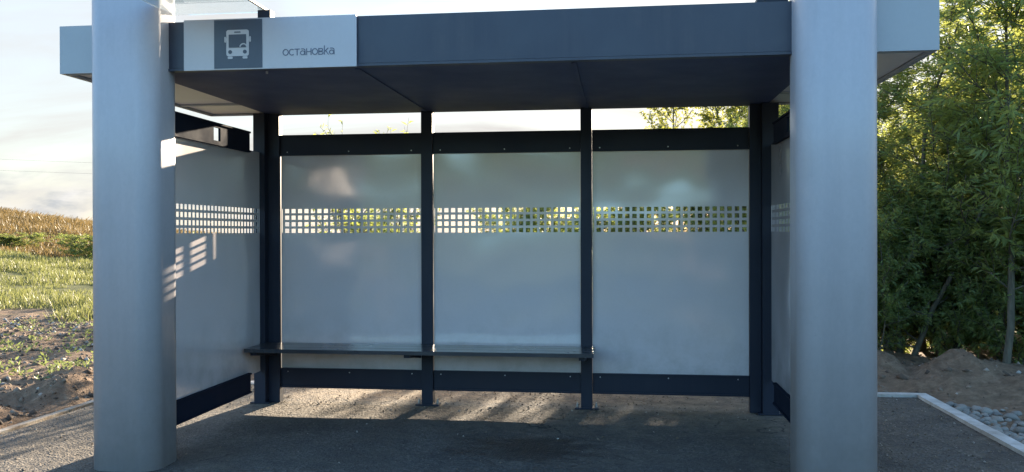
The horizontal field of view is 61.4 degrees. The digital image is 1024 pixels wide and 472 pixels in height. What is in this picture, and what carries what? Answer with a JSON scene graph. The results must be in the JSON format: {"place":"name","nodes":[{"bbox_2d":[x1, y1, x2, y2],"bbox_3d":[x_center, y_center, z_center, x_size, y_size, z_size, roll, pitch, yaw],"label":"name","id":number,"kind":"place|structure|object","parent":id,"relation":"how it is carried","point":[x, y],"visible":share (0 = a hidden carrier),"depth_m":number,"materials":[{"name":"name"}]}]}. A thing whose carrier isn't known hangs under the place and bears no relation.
{"place":"outdoors","nodes":[
{"label":"outdoors","id":0,"kind":"place"},
{"bbox_2d":[0,0,1022,232],"label":"sky","id":1,"kind":"structure","parent":0,"point":[46,114],"materials":[{"name":"white"}]},
{"bbox_2d":[0,384,1023,471],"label":"pavement","id":2,"kind":"structure","parent":0,"point":[327,443],"depth_m":5.26,"materials":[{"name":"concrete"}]},
{"bbox_2d":[60,0,939,471],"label":"bus shelter","id":3,"kind":"object","parent":2,"relation":"on","point":[766,314],"visible":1,"depth_m":5.60,"materials":[{"name":"grey metal"}]},
{"bbox_2d":[0,387,1020,471],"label":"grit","id":4,"kind":"object","parent":2,"relation":"on","point":[941,417],"visible":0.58,"depth_m":5.97,"materials":[{"name":"grey gravel"}]},
{"bbox_2d":[0,257,1023,442],"bbox_3d":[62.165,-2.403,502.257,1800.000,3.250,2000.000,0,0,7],"label":"ground","id":5,"kind":"structure","parent":0,"point":[977,377],"depth_m":6.93,"materials":[{"name":"soil"}]},
{"bbox_2d":[0,232,52,249],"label":"shrub","id":6,"kind":"object","parent":5,"relation":"on","point":[7,240],"visible":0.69,"depth_m":32.13,"materials":[{"name":"green plant"}]},
{"bbox_2d":[0,317,92,382],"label":"weeds","id":7,"kind":"object","parent":5,"relation":"on","point":[77,363],"visible":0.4,"depth_m":8.74,"materials":[{"name":"green plant"}]},
{"bbox_2d":[0,399,93,434],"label":"kerb","id":8,"kind":"structure","parent":5,"relation":"on","point":[41,418],"depth_m":5.85,"materials":[{"name":"grey concrete"}]},
{"bbox_2d":[52,233,92,258],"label":"shrub","id":9,"kind":"object","parent":5,"relation":"on","point":[88,251],"visible":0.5,"depth_m":29.29,"materials":[{"name":"green plant"}]},
{"bbox_2d":[0,206,219,257],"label":"dry reeds","id":10,"kind":"object","parent":5,"relation":"on","point":[13,221],"visible":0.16,"depth_m":40.54,"materials":[{"name":"beige plant"}]},
{"bbox_2d":[313,126,419,232],"bbox_3d":[-1.832,-0.050,10.676,1.703,2.683,1.360,0,0,-32],"label":"sapling","id":11,"kind":"object","parent":5,"relation":"on","point":[352,211],"visible":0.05,"depth_m":10.58,"materials":[{"name":"green plant"}]},
{"bbox_2d":[337,208,406,232],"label":"bush","id":12,"kind":"object","parent":5,"relation":"on","point":[377,216],"visible":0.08,"depth_m":15.67,"materials":[{"name":"green plant"}]},
{"bbox_2d":[306,114,440,232],"bbox_3d":[-1.683,-0.146,10.763,1.828,2.880,1.460,0,0,0],"label":"sapling","id":13,"kind":"object","parent":5,"relation":"on","point":[328,130],"visible":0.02,"depth_m":10.91,"materials":[{"name":"green plant"}]},
{"bbox_2d":[350,119,419,232],"bbox_3d":[-1.467,-0.058,10.769,1.373,2.707,1.719,0,0,-25],"label":"sapling","id":14,"kind":"object","parent":5,"relation":"on","point":[377,223],"visible":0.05,"depth_m":10.41,"materials":[{"name":"green plant"}]},
{"bbox_2d":[0,247,1020,322],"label":"grass","id":15,"kind":"structure","parent":5,"relation":"on","point":[25,262],"depth_m":19.32,"materials":[{"name":"green plant"}]},
{"bbox_2d":[0,312,1023,433],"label":"clods","id":16,"kind":"object","parent":5,"relation":"on","point":[91,394],"visible":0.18,"depth_m":8.27,"materials":[{"name":"brown soil"}]},
{"bbox_2d":[466,208,560,231],"bbox_3d":[-0.020,0.286,16.730,1.201,2.029,2.038,-1,0,-61],"label":"bush","id":17,"kind":"object","parent":5,"relation":"on","point":[487,223],"visible":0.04,"depth_m":16.96,"materials":[{"name":"green plant"}]},
{"bbox_2d":[486,202,580,231],"bbox_3d":[0.494,0.060,15.783,1.738,2.437,2.076,0,0,-35],"label":"bush","id":18,"kind":"object","parent":5,"relation":"on","point":[535,222],"visible":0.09,"depth_m":15.48,"materials":[{"name":"green plant"}]},
{"bbox_2d":[568,207,650,231],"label":"bush","id":19,"kind":"object","parent":5,"relation":"on","point":[599,229],"visible":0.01,"depth_m":16.20,"materials":[{"name":"green plant"}]},
{"bbox_2d":[251,381,1023,455],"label":"kerb","id":20,"kind":"structure","parent":5,"relation":"on","point":[1014,445],"depth_m":5.63,"materials":[{"name":"concrete"}]},
{"bbox_2d":[593,207,683,231],"bbox_3d":[2.344,-0.023,15.619,1.809,2.537,2.161,0,0,28],"label":"bush","id":21,"kind":"object","parent":5,"relation":"on","point":[663,229],"visible":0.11,"depth_m":15.33,"materials":[{"name":"green plant"}]},
{"bbox_2d":[639,107,723,231],"bbox_3d":[3.399,-1.423,17.586,1.686,5.353,2.131,0,0,-32],"label":"birch","id":22,"kind":"object","parent":5,"relation":"on","point":[668,114],"visible":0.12,"depth_m":17.75,"materials":[{"name":"green plant"}]},
{"bbox_2d":[669,206,731,231],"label":"bush","id":23,"kind":"object","parent":5,"relation":"on","point":[692,215],"visible":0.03,"depth_m":14.37,"materials":[{"name":"green plant"}]},
{"bbox_2d":[694,106,747,127],"bbox_3d":[4.086,-1.435,16.244,2.131,5.353,1.686,0,0,-40],"label":"birch","id":24,"kind":"object","parent":5,"relation":"on","point":[709,117],"visible":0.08,"depth_m":16.01,"materials":[{"name":"green plant"}]},
{"bbox_2d":[702,106,747,127],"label":"birch","id":25,"kind":"object","parent":5,"relation":"on","point":[734,109],"visible":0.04,"depth_m":16.55,"materials":[{"name":"green plant"}]},
{"bbox_2d":[683,203,788,231],"bbox_3d":[3.008,0.197,9.765,2.322,2.312,1.368,0,0,-17],"label":"bush","id":26,"kind":"object","parent":5,"relation":"on","point":[728,221],"visible":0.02,"depth_m":9.70,"materials":[{"name":"green plant"}]},
{"bbox_2d":[701,204,786,230],"bbox_3d":[3.876,0.032,13.188,2.076,2.437,1.738,0,0,-42],"label":"bush","id":27,"kind":"object","parent":5,"relation":"on","point":[715,209],"depth_m":12.95,"materials":[{"name":"green plant"}]},
{"bbox_2d":[713,105,783,230],"bbox_3d":[4.099,-0.574,13.977,1.959,3.601,3.075,0,0,-19],"label":"willow","id":28,"kind":"object","parent":5,"relation":"on","point":[729,124],"depth_m":14.64,"materials":[{"name":"green plant"}]},
{"bbox_2d":[708,82,915,231],"bbox_3d":[3.934,-0.562,10.313,2.331,3.617,3.498,0,0,41],"label":"willow","id":29,"kind":"object","parent":5,"relation":"on","point":[745,121],"visible":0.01,"depth_m":10.05,"materials":[{"name":"green plant"}]},
{"bbox_2d":[779,0,1023,349],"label":"willow","id":30,"kind":"object","parent":5,"relation":"on","point":[887,88],"visible":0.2,"depth_m":8.34,"materials":[{"name":"green plant"}]},
{"bbox_2d":[877,208,941,350],"bbox_3d":[3.370,0.373,8.284,1.170,1.642,1.398,0,0,-12],"label":"bush","id":31,"kind":"object","parent":5,"relation":"on","point":[889,263],"visible":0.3,"depth_m":7.98,"materials":[{"name":"green plant"}]},
{"bbox_2d":[877,167,962,353],"bbox_3d":[4.065,0.324,8.995,2.014,2.005,1.187,-1,1,-71],"label":"bush","id":32,"kind":"object","parent":5,"relation":"on","point":[935,269],"visible":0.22,"depth_m":8.42,"materials":[{"name":"green plant"}]},
{"bbox_2d":[877,162,962,350],"bbox_3d":[4.427,0.254,9.107,2.133,2.123,1.257,-1,0,-57],"label":"bush","id":33,"kind":"object","parent":5,"relation":"on","point":[914,200],"visible":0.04,"depth_m":8.64,"materials":[{"name":"green plant"}]},
{"bbox_2d":[877,78,991,206],"bbox_3d":[6.050,-0.869,12.516,2.693,4.201,4.228,0,0,44],"label":"willow","id":34,"kind":"object","parent":5,"relation":"on","point":[883,130],"visible":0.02,"depth_m":12.74,"materials":[{"name":"green plant"}]},
{"bbox_2d":[946,401,953,406],"bbox_3d":[3.162,1.221,6.246,0.088,0.045,0.082,-8,-13,-29],"label":"stone","id":35,"kind":"object","parent":5,"relation":"on","point":[950,403],"visible":0.57,"depth_m":6.22,"materials":[{"name":"grey stone"}]},
{"bbox_2d":[877,69,1023,355],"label":"willow","id":36,"kind":"object","parent":5,"relation":"on","point":[884,168],"visible":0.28,"depth_m":8.19,"materials":[{"name":"green plant"}]},
{"bbox_2d":[877,177,1023,356],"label":"bush","id":37,"kind":"object","parent":5,"relation":"on","point":[957,336],"visible":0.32,"depth_m":8.17,"materials":[{"name":"green plant"}]},
{"bbox_2d":[877,56,1023,331],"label":"willow","id":38,"kind":"object","parent":5,"relation":"on","point":[1021,108],"visible":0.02,"depth_m":11.18,"materials":[{"name":"green plant"}]},
{"bbox_2d":[879,0,1023,351],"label":"willow","id":39,"kind":"object","parent":5,"relation":"on","point":[989,53],"visible":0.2,"depth_m":7.51,"materials":[{"name":"green plant"}]},
{"bbox_2d":[879,21,1023,197],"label":"willow","id":40,"kind":"object","parent":5,"relation":"on","point":[921,74],"visible":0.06,"depth_m":9.00,"materials":[{"name":"green plant"}]},
{"bbox_2d":[899,0,1023,364],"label":"young willow","id":41,"kind":"object","parent":5,"relation":"on","point":[992,134],"visible":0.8,"depth_m":7.46,"materials":[{"name":"green plant"}]},
{"bbox_2d":[956,404,967,408],"bbox_3d":[3.199,1.225,6.143,0.090,0.053,0.076,-12,3,-42],"label":"stone","id":42,"kind":"object","parent":5,"relation":"on","point":[963,406],"visible":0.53,"depth_m":6.12,"materials":[{"name":"grey stone"}]},
{"bbox_2d":[903,175,1023,364],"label":"bush","id":43,"kind":"object","parent":5,"relation":"on","point":[995,342],"visible":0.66,"depth_m":7.91,"materials":[{"name":"green plant"}]},
{"bbox_2d":[972,405,981,410],"bbox_3d":[3.300,1.224,6.112,0.084,0.042,0.082,9,4,-38],"label":"stone","id":44,"kind":"object","parent":5,"relation":"on","point":[975,407],"visible":0.66,"depth_m":6.09,"materials":[{"name":"grey stone"}]},
{"bbox_2d":[940,0,1023,133],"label":"willow","id":45,"kind":"object","parent":5,"relation":"on","point":[994,40],"visible":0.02,"depth_m":11.40,"materials":[{"name":"green plant"}]},
{"bbox_2d":[980,407,993,413],"bbox_3d":[3.307,1.226,6.016,0.088,0.062,0.077,12,14,3],"label":"stone","id":46,"kind":"object","parent":5,"relation":"on","point":[986,410],"visible":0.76,"depth_m":6.00,"materials":[{"name":"grey stone"}]},
{"bbox_2d":[950,45,1023,123],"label":"willow","id":47,"kind":"object","parent":5,"relation":"on","point":[1012,70],"visible":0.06,"depth_m":8.19,"materials":[{"name":"green plant"}]},
{"bbox_2d":[989,426,1003,431],"bbox_3d":[3.064,1.226,5.476,0.077,0.044,0.087,0,0,-11],"label":"stone","id":48,"kind":"object","parent":5,"relation":"on","point":[996,427],"visible":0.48,"depth_m":5.45,"materials":[{"name":"grey stone"}]},
{"bbox_2d":[992,416,1003,421],"bbox_3d":[3.220,1.214,5.720,0.074,0.043,0.084,0,0,31],"label":"stone","id":49,"kind":"object","parent":5,"relation":"on","point":[999,419],"visible":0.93,"depth_m":5.69,"materials":[{"name":"grey stone"}]},
{"bbox_2d":[993,412,1002,415],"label":"stone","id":50,"kind":"object","parent":5,"relation":"on","point":[997,413],"visible":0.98,"depth_m":5.95,"materials":[{"name":"grey stone"}]},
{"bbox_2d":[1002,413,1019,420],"bbox_3d":[3.346,1.217,5.788,0.118,0.060,0.116,5,-12,22],"label":"stone","id":51,"kind":"object","parent":5,"relation":"on","point":[1012,416],"visible":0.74,"depth_m":5.75,"materials":[{"name":"grey stone"}]},
{"bbox_2d":[1007,224,1023,298],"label":"bush","id":52,"kind":"object","parent":5,"relation":"on","point":[1017,294],"visible":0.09,"depth_m":7.70,"materials":[{"name":"green plant"}]},
{"bbox_2d":[1011,411,1021,415],"bbox_3d":[3.463,1.222,5.928,0.074,0.043,0.062,-7,2,5],"label":"stone","id":53,"kind":"object","parent":5,"relation":"on","point":[1019,413],"visible":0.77,"depth_m":5.91,"materials":[{"name":"grey stone"}]},
{"bbox_2d":[1013,426,1023,432],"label":"stone","id":54,"kind":"object","parent":5,"relation":"on","point":[1019,429],"visible":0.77,"depth_m":5.44,"materials":[{"name":"grey stone"}]}
]}

